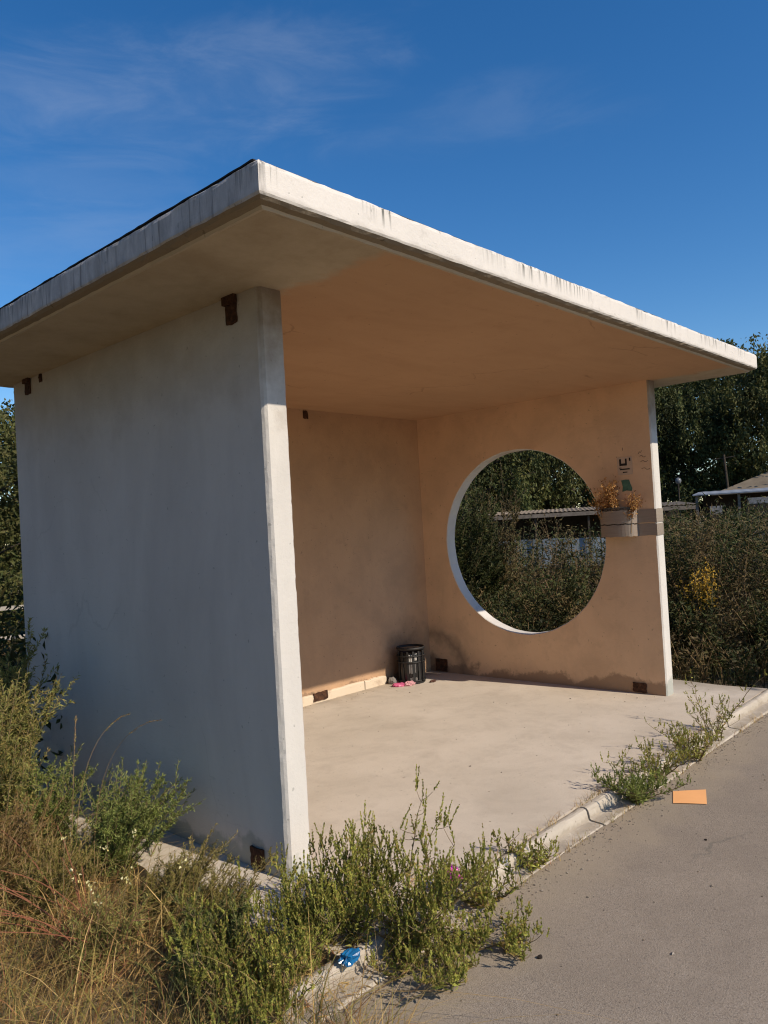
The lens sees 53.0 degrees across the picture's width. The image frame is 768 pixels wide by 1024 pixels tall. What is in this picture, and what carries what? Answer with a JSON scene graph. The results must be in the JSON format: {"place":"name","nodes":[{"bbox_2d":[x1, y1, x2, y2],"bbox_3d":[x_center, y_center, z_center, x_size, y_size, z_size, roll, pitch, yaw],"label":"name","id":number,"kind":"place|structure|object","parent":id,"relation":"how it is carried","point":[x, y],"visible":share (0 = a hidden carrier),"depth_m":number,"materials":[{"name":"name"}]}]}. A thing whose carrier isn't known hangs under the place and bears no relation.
{"place":"outdoors","nodes":[
{"label":"outdoors","id":0,"kind":"place"},
{"bbox_2d":[0,515,767,1023],"bbox_3d":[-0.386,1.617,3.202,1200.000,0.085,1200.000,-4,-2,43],"label":"ground","id":1,"kind":"structure","parent":0,"point":[136,951],"depth_m":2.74,"materials":[{"name":"beige plant"}]},
{"bbox_2d":[1,490,21,574],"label":"broadleaf tree","id":2,"kind":"object","parent":1,"relation":"on","point":[9,534],"visible":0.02,"depth_m":19.83,"materials":[{"name":"green plant"}]},
{"bbox_2d":[0,398,24,639],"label":"thorn tree","id":3,"kind":"object","parent":1,"relation":"on","point":[8,503],"visible":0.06,"depth_m":10.22,"materials":[{"name":"green plant"}]},
{"bbox_2d":[0,605,24,639],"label":"rail fence","id":4,"kind":"object","parent":1,"relation":"on","point":[3,608],"depth_m":8.05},
{"bbox_2d":[0,401,25,661],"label":"thorn tree","id":5,"kind":"object","parent":1,"relation":"on","point":[6,452],"visible":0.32,"depth_m":9.13,"materials":[{"name":"green plant"}]},
{"bbox_2d":[0,654,59,761],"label":"tall weed","id":6,"kind":"object","parent":1,"relation":"on","point":[45,681],"visible":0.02,"depth_m":4.42,"materials":[{"name":"green plant"}]},
{"bbox_2d":[0,545,62,796],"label":"undergrowth","id":7,"kind":"object","parent":1,"relation":"on","point":[20,630],"visible":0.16,"depth_m":6.12,"materials":[{"name":"green plant"}]},
{"bbox_2d":[0,667,65,845],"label":"tall weed","id":8,"kind":"object","parent":1,"relation":"on","point":[13,767],"visible":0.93,"depth_m":3.72,"materials":[{"name":"green plant"}]},
{"bbox_2d":[0,784,73,924],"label":"wispy weed","id":9,"kind":"object","parent":1,"relation":"on","point":[10,830],"visible":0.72,"depth_m":3.24,"materials":[{"name":"plant"}]},
{"bbox_2d":[0,617,80,835],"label":"tall weed","id":10,"kind":"object","parent":1,"relation":"on","point":[24,663],"visible":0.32,"depth_m":4.08,"materials":[{"name":"green plant"}]},
{"bbox_2d":[0,818,105,939],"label":"wispy weed","id":11,"kind":"object","parent":1,"relation":"on","point":[39,876],"visible":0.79,"depth_m":3.15,"materials":[{"name":"plant"}]},
{"bbox_2d":[13,743,97,849],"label":"feathery bush","id":12,"kind":"object","parent":1,"relation":"on","point":[67,800],"visible":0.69,"depth_m":3.83,"materials":[{"name":"green plant"}]},
{"bbox_2d":[0,826,126,971],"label":"red stalk weed","id":13,"kind":"object","parent":1,"relation":"on","point":[44,911],"visible":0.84,"depth_m":2.84,"materials":[{"name":"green plant"}]},
{"bbox_2d":[71,718,77,898],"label":"grass stalk","id":14,"kind":"object","parent":1,"relation":"on","point":[75,719],"depth_m":3.34,"materials":[{"name":"plant"}]},
{"bbox_2d":[49,873,156,996],"bbox_3d":[-1.006,1.495,2.775,0.369,0.352,0.436,-3,-1,-20],"label":"wispy weed","id":15,"kind":"object","parent":1,"relation":"on","point":[104,935],"visible":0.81,"depth_m":2.74,"materials":[{"name":"green plant"}]},
{"bbox_2d":[76,714,129,847],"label":"grass stalk","id":16,"kind":"object","parent":1,"relation":"on","point":[86,768],"depth_m":3.32,"materials":[{"name":"plant"}]},
{"bbox_2d":[36,828,190,988],"bbox_3d":[-0.974,1.458,2.902,0.556,0.432,0.378,-3,-1,-6],"label":"toadflax","id":17,"kind":"object","parent":1,"relation":"on","point":[71,869],"visible":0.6,"depth_m":2.80,"materials":[{"name":"beige plant"}]},
{"bbox_2d":[94,719,160,890],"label":"grass stalk","id":18,"kind":"object","parent":1,"relation":"on","point":[100,791],"depth_m":3.28,"materials":[{"name":"plant"}]},
{"bbox_2d":[59,756,204,893],"bbox_3d":[-1.096,1.415,3.532,0.675,0.546,0.610,-3,-1,-4],"label":"feathery bush","id":19,"kind":"object","parent":1,"relation":"on","point":[117,825],"visible":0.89,"depth_m":3.44,"materials":[{"name":"green plant"}]},
{"bbox_2d":[117,823,240,954],"bbox_3d":[-0.812,1.498,3.074,0.384,0.330,0.574,-4,-2,43],"label":"wispy weed","id":20,"kind":"object","parent":1,"relation":"on","point":[197,874],"visible":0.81,"depth_m":3.06,"materials":[{"name":"green plant"}]},
{"bbox_2d":[0,796,417,1023],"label":"green grass","id":21,"kind":"structure","parent":1,"relation":"on","point":[192,1018],"depth_m":2.40,"materials":[{"name":"green plant"}]},
{"bbox_2d":[158,885,261,1013],"bbox_3d":[-0.590,1.470,2.608,0.348,0.340,0.374,-3,-1,-20],"label":"wispy weed","id":22,"kind":"object","parent":1,"relation":"on","point":[235,924],"visible":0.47,"depth_m":2.60,"materials":[{"name":"green plant"}]},
{"bbox_2d":[180,845,278,956],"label":"wispy weed","id":23,"kind":"object","parent":1,"relation":"on","point":[216,892],"visible":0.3,"depth_m":2.98,"materials":[{"name":"green plant"}]},
{"bbox_2d":[163,911,321,1023],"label":"kerb weed","id":24,"kind":"object","parent":1,"relation":"on","point":[268,1002],"visible":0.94,"depth_m":2.34,"materials":[{"name":"green plant"}]},
{"bbox_2d":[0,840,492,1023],"bbox_3d":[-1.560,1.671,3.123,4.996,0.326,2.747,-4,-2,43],"label":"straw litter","id":25,"kind":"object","parent":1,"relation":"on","point":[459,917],"visible":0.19,"depth_m":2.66,"materials":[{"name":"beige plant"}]},
{"bbox_2d":[162,878,343,992],"bbox_3d":[-0.431,1.445,2.553,0.552,0.374,0.478,-4,-1,14],"label":"kerb weed","id":26,"kind":"object","parent":1,"relation":"on","point":[266,957],"visible":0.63,"depth_m":2.54,"materials":[{"name":"green plant"}]},
{"bbox_2d":[0,159,766,976],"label":"bus shelter","id":27,"kind":"object","parent":1,"relation":"on","point":[272,421],"visible":0.95,"depth_m":4.24,"materials":[{"name":"beige concrete"}]},
{"bbox_2d":[236,842,358,960],"bbox_3d":[-0.276,1.375,2.748,0.453,0.423,0.288,-4,-1,29],"label":"kerb weed","id":28,"kind":"object","parent":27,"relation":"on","point":[286,881],"visible":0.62,"depth_m":2.71,"materials":[{"name":"green plant"}]},
{"bbox_2d":[298,860,396,947],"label":"kerb weed","id":29,"kind":"object","parent":27,"relation":"on","point":[364,930],"visible":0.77,"depth_m":2.68,"materials":[{"name":"green plant"}]},
{"bbox_2d":[308,818,389,923],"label":"kerb weed","id":30,"kind":"object","parent":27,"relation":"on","point":[322,845],"visible":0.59,"depth_m":2.86,"materials":[{"name":"green plant"}]},
{"bbox_2d":[392,682,404,686],"bbox_3d":[0.139,1.570,7.019,0.135,0.031,0.092,-3,-1,-19],"label":"sweet wrapper","id":31,"kind":"object","parent":27,"relation":"on","point":[401,684],"visible":1,"depth_m":6.99,"materials":[{"name":"pink plastic"}]},
{"bbox_2d":[405,681,415,685],"bbox_3d":[0.236,1.559,7.026,0.126,0.042,0.093,-2,-1,-36],"label":"sweet wrapper","id":32,"kind":"object","parent":27,"relation":"on","point":[409,683],"visible":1,"depth_m":6.99,"materials":[{"name":"pink plastic"}]},
{"bbox_2d":[396,644,425,683],"bbox_3d":[0.254,1.412,7.172,0.270,0.329,0.270,-4,-2,43],"label":"rubbish bin","id":33,"kind":"object","parent":27,"relation":"on","point":[411,663],"visible":0.94,"depth_m":7.07,"materials":[{"name":"black metal"}]},
{"bbox_2d":[600,507,633,525],"bbox_3d":[1.887,0.079,6.237,0.296,0.230,0.116,-4,-2,43],"label":"planter box","id":34,"kind":"object","parent":27,"relation":"attached to","point":[615,509],"visible":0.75,"depth_m":6.18,"materials":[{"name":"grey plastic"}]},
{"bbox_2d":[585,476,642,532],"bbox_3d":[1.865,-0.060,6.223,0.530,0.470,0.185,-4,-2,43],"label":"dried bouquet","id":35,"kind":"object","parent":34,"relation":"in","point":[611,496],"visible":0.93,"depth_m":6.25,"materials":[{"name":"plant"}]},
{"bbox_2d":[617,456,632,474],"bbox_3d":[1.950,-0.373,6.245,0.128,0.145,0.004,-4,-2,43],"label":"sticker","id":36,"kind":"object","parent":27,"relation":"attached to","point":[624,465],"visible":1,"depth_m":6.24,"materials":[{"name":"beige paper"}]},
{"bbox_2d":[621,480,631,491],"bbox_3d":[1.965,-0.215,6.239,0.090,0.097,0.004,-4,-2,43],"label":"paper scrap","id":37,"kind":"object","parent":27,"relation":"attached to","point":[626,485],"visible":1,"depth_m":6.24,"materials":[{"name":"green paper"}]},
{"bbox_2d":[600,508,663,524],"bbox_3d":[1.988,0.037,6.222,0.477,0.111,0.208,-4,-1,30],"label":"packing tape","id":38,"kind":"object","parent":27,"relation":"attached to","point":[641,516],"visible":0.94,"depth_m":6.15,"materials":[{"name":"beige"}]},
{"bbox_2d":[601,522,663,537],"bbox_3d":[1.995,0.147,6.221,0.476,0.100,0.207,-4,-1,30],"label":"packing tape","id":39,"kind":"object","parent":27,"relation":"attached to","point":[637,530],"visible":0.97,"depth_m":6.15,"materials":[{"name":"beige"}]},
{"bbox_2d":[0,492,767,690],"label":"weed thicket","id":40,"kind":"object","parent":1,"relation":"on","point":[506,607],"visible":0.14,"depth_m":8.43,"materials":[{"name":"green plant"}]},
{"bbox_2d":[455,483,512,604],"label":"tall weed","id":41,"kind":"object","parent":1,"relation":"on","point":[462,539],"visible":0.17,"depth_m":8.58,"materials":[{"name":"green plant"}]},
{"bbox_2d":[455,478,523,613],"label":"tall weed","id":42,"kind":"object","parent":1,"relation":"on","point":[491,586],"visible":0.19,"depth_m":8.95,"materials":[{"name":"green plant"}]},
{"bbox_2d":[463,458,525,603],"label":"tall weed","id":43,"kind":"object","parent":1,"relation":"on","point":[509,538],"visible":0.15,"depth_m":9.97,"materials":[{"name":"green plant"}]},
{"bbox_2d":[467,473,526,524],"bbox_3d":[1.153,-1.786,26.685,7.599,7.604,5.953,-4,-1,31],"label":"broadleaf tree","id":44,"kind":"object","parent":1,"relation":"on","point":[509,484],"depth_m":25.38,"materials":[{"name":"green plant"}]},
{"bbox_2d":[458,450,554,538],"bbox_3d":[2.433,-2.022,25.162,6.153,7.868,5.776,-2,-1,-34],"label":"birch tree","id":45,"kind":"object","parent":1,"relation":"on","point":[487,470],"visible":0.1,"depth_m":24.42,"materials":[{"name":"green plant"}]},
{"bbox_2d":[274,689,767,1023],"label":"kerb","id":46,"kind":"structure","parent":1,"relation":"on","point":[596,811],"depth_m":3.50,"materials":[{"name":"concrete"}]},
{"bbox_2d":[246,882,338,978],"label":"kerb weed","id":47,"kind":"object","parent":46,"relation":"on","point":[313,938],"visible":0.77,"depth_m":2.59,"materials":[{"name":"green plant"}]},
{"bbox_2d":[338,947,359,966],"bbox_3d":[-0.116,1.482,2.585,0.062,0.039,0.100,-4,-1,23],"label":"crumpled snack packet","id":48,"kind":"object","parent":46,"relation":"on","point":[352,956],"visible":0.98,"depth_m":2.56,"materials":[{"name":"plastic"}]},
{"bbox_2d":[331,825,459,964],"bbox_3d":[0.097,1.343,2.688,0.445,0.440,0.342,-4,-2,43],"label":"kerb weed","id":49,"kind":"object","parent":46,"relation":"on","point":[407,919],"visible":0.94,"depth_m":2.63,"materials":[{"name":"green plant"}]},
{"bbox_2d":[364,913,439,980],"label":"kerb weed","id":50,"kind":"object","parent":46,"relation":"on","point":[398,955],"visible":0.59,"depth_m":2.62,"materials":[{"name":"green plant"}]},
{"bbox_2d":[310,764,503,943],"bbox_3d":[0.104,1.258,2.749,0.634,0.594,0.467,-4,-1,20],"label":"kerb weed","id":51,"kind":"object","parent":46,"relation":"on","point":[455,898],"visible":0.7,"depth_m":2.75,"materials":[{"name":"green plant"}]},
{"bbox_2d":[443,865,461,886],"bbox_3d":[0.263,1.426,3.037,0.087,0.077,0.090,-4,-2,43],"label":"magenta packet","id":52,"kind":"object","parent":46,"relation":"on","point":[451,867],"visible":0.06,"depth_m":3.03},
{"bbox_2d":[437,837,522,914],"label":"kerb weed","id":53,"kind":"object","parent":46,"relation":"on","point":[485,897],"visible":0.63,"depth_m":3.02,"materials":[{"name":"green plant"}]},
{"bbox_2d":[491,827,559,873],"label":"kerb weed","id":54,"kind":"object","parent":46,"relation":"on","point":[531,860],"visible":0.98,"depth_m":3.31,"materials":[{"name":"green plant"}]},
{"bbox_2d":[457,700,765,891],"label":"seam grass","id":55,"kind":"structure","parent":46,"relation":"on","point":[755,721],"depth_m":3.84,"materials":[{"name":"green plant"}]},
{"bbox_2d":[600,730,699,779],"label":"kerb weed","id":56,"kind":"object","parent":46,"relation":"on","point":[680,757],"visible":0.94,"depth_m":4.32,"materials":[{"name":"green plant"}]},
{"bbox_2d":[644,715,720,761],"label":"kerb weed","id":57,"kind":"object","parent":46,"relation":"on","point":[704,742],"visible":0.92,"depth_m":4.63,"materials":[{"name":"green plant"}]},
{"bbox_2d":[684,669,766,740],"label":"kerb weed","id":58,"kind":"object","parent":46,"relation":"on","point":[719,716],"visible":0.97,"depth_m":4.98,"materials":[{"name":"green plant"}]},
{"bbox_2d":[470,451,587,524],"bbox_3d":[4.631,-1.302,26.572,5.498,8.169,5.984,-2,-2,-44],"label":"birch tree","id":59,"kind":"object","parent":1,"relation":"on","point":[550,493],"visible":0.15,"depth_m":25.56,"materials":[{"name":"green plant"}]},
{"bbox_2d":[490,454,587,508],"bbox_3d":[7.292,-2.682,37.065,7.124,9.110,6.688,-3,-1,3],"label":"birch tree","id":60,"kind":"object","parent":1,"relation":"on","point":[551,460],"visible":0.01,"depth_m":35.70,"materials":[{"name":"green plant"}]},
{"bbox_2d":[498,567,591,630],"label":"tall weed","id":61,"kind":"object","parent":1,"relation":"on","point":[570,590],"visible":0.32,"depth_m":7.87,"materials":[{"name":"green plant"}]},
{"bbox_2d":[512,442,666,509],"bbox_3d":[6.798,-2.043,29.791,5.953,7.604,7.599,-3,-1,-16],"label":"broadleaf tree","id":62,"kind":"object","parent":1,"relation":"on","point":[568,504],"visible":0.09,"depth_m":28.39,"materials":[{"name":"green plant"}]},
{"bbox_2d":[488,501,695,573],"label":"open shed","id":63,"kind":"structure","parent":1,"relation":"on","point":[584,517],"depth_m":21.49,"materials":[{"name":"grey metal"}]},
{"bbox_2d":[530,393,694,508],"bbox_3d":[9.699,-2.696,32.793,6.801,8.696,6.384,-4,-1,23],"label":"birch tree","id":64,"kind":"object","parent":1,"relation":"on","point":[584,496],"visible":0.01,"depth_m":32.02,"materials":[{"name":"green plant"}]},
{"bbox_2d":[515,600,767,687],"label":"long grass","id":65,"kind":"structure","parent":1,"relation":"on","point":[724,681],"depth_m":6.79,"materials":[{"name":"green plant"}]},
{"bbox_2d":[583,379,736,524],"bbox_3d":[10.950,-2.511,31.056,5.958,8.116,6.347,-2,-1,-35],"label":"birch tree","id":66,"kind":"object","parent":1,"relation":"on","point":[676,409],"visible":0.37,"depth_m":30.03,"materials":[{"name":"green plant"}]},
{"bbox_2d":[675,478,680,523],"bbox_3d":[8.622,0.253,22.396,0.184,2.510,0.175,-4,-2,43],"label":"yard lamp","id":67,"kind":"object","parent":1,"relation":"on","point":[678,481],"visible":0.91,"depth_m":22.39,"materials":[{"name":"grey metal"}]},
{"bbox_2d":[667,594,699,666],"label":"tall weed","id":68,"kind":"object","parent":1,"relation":"on","point":[673,614],"visible":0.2,"depth_m":7.47,"materials":[{"name":"green plant"}]},
{"bbox_2d":[675,557,720,670],"bbox_3d":[2.994,0.976,7.317,0.242,1.109,0.370,-3,-1,-31],"label":"goldenrod","id":69,"kind":"object","parent":1,"relation":"on","point":[702,597],"visible":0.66,"depth_m":7.25,"materials":[{"name":"yellow plant"}]},
{"bbox_2d":[659,377,745,524],"bbox_3d":[15.802,-3.157,37.659,9.119,9.125,7.143,-4,-1,31],"label":"broadleaf tree","id":70,"kind":"object","parent":1,"relation":"on","point":[701,472],"visible":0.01,"depth_m":37.08,"materials":[{"name":"green plant"}]},
{"bbox_2d":[659,338,767,518],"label":"broadleaf tree","id":71,"kind":"object","parent":1,"relation":"on","point":[717,381],"visible":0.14,"depth_m":31.08,"materials":[{"name":"green plant"}]},
{"bbox_2d":[709,506,723,534],"bbox_3d":[8.944,0.646,20.647,0.360,1.620,0.500,-4,-1,23],"label":"white crate","id":72,"kind":"object","parent":1,"relation":"on","point":[713,508],"visible":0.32,"depth_m":20.46,"materials":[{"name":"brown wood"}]},
{"bbox_2d":[714,454,734,487],"bbox_3d":[12.206,-0.321,27.411,0.702,3.454,0.105,-4,-1,29],"label":"utility pole","id":73,"kind":"object","parent":1,"relation":"on","point":[725,470],"visible":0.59,"depth_m":27.39,"materials":[{"name":"grey wood"}]},
{"bbox_2d":[685,332,767,515],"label":"birch tree","id":74,"kind":"object","parent":1,"relation":"on","point":[750,404],"visible":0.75,"depth_m":28.87,"materials":[{"name":"green plant"}]},
{"bbox_2d":[692,487,767,523],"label":"tin roof shed","id":75,"kind":"structure","parent":1,"relation":"on","point":[728,498],"depth_m":22.94,"materials":[{"name":"grey metal"}]},
{"bbox_2d":[716,472,767,494],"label":"roof","id":76,"kind":"structure","parent":1,"relation":"on","point":[760,481],"depth_m":26.75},
{"bbox_2d":[739,597,767,670],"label":"tall weed","id":77,"kind":"object","parent":1,"relation":"on","point":[760,623],"visible":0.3,"depth_m":6.99,"materials":[{"name":"green plant"}]},
{"bbox_2d":[746,497,767,525],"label":"white crate","id":78,"kind":"object","parent":1,"relation":"on","point":[753,501],"visible":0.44,"depth_m":19.86,"materials":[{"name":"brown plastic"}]},
{"bbox_2d":[0,0,767,544],"label":"sky","id":79,"kind":"structure","parent":0,"point":[617,150],"materials":[{"name":"blue"}]},
{"bbox_2d":[388,676,396,683],"bbox_3d":[0.078,1.557,7.141,0.089,0.068,0.085,-4,-2,43],"label":"stone","id":80,"kind":"object","parent":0,"point":[392,680],"visible":0.92,"depth_m":7.11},
{"bbox_2d":[323,713,767,1023],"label":"asphalt pavement","id":81,"kind":"structure","parent":0,"point":[721,977],"depth_m":2.82,"materials":[{"name":"grey asphalt"}]},
{"bbox_2d":[403,908,480,989],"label":"kerb weed","id":82,"kind":"object","parent":81,"relation":"on","point":[453,975],"visible":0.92,"depth_m":2.51,"materials":[{"name":"green plant"}]},
{"bbox_2d":[396,894,530,963],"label":"kerb weed","id":83,"kind":"object","parent":81,"relation":"on","point":[475,934],"visible":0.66,"depth_m":2.74,"materials":[{"name":"green plant"}]},
{"bbox_2d":[487,900,549,961],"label":"kerb weed","id":84,"kind":"object","parent":81,"relation":"on","point":[511,948],"visible":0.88,"depth_m":2.70,"materials":[{"name":"green plant"}]},
{"bbox_2d":[303,674,767,1023],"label":"grit","id":85,"kind":"object","parent":81,"relation":"on","point":[373,1000],"visible":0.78,"depth_m":3.63,"materials":[{"name":"gravel"}]},
{"bbox_2d":[590,757,691,804],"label":"kerb weed","id":86,"kind":"object","parent":81,"relation":"on","point":[634,794],"visible":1,"depth_m":4.02,"materials":[{"name":"green plant"}]},
{"bbox_2d":[673,789,706,803],"bbox_3d":[1.615,1.500,4.070,0.167,0.004,0.231,-4,-1,20],"label":"paper sheet","id":87,"kind":"object","parent":81,"relation":"on","point":[693,796],"visible":1,"depth_m":4.06,"materials":[{"name":"orange paper"}]}
]}

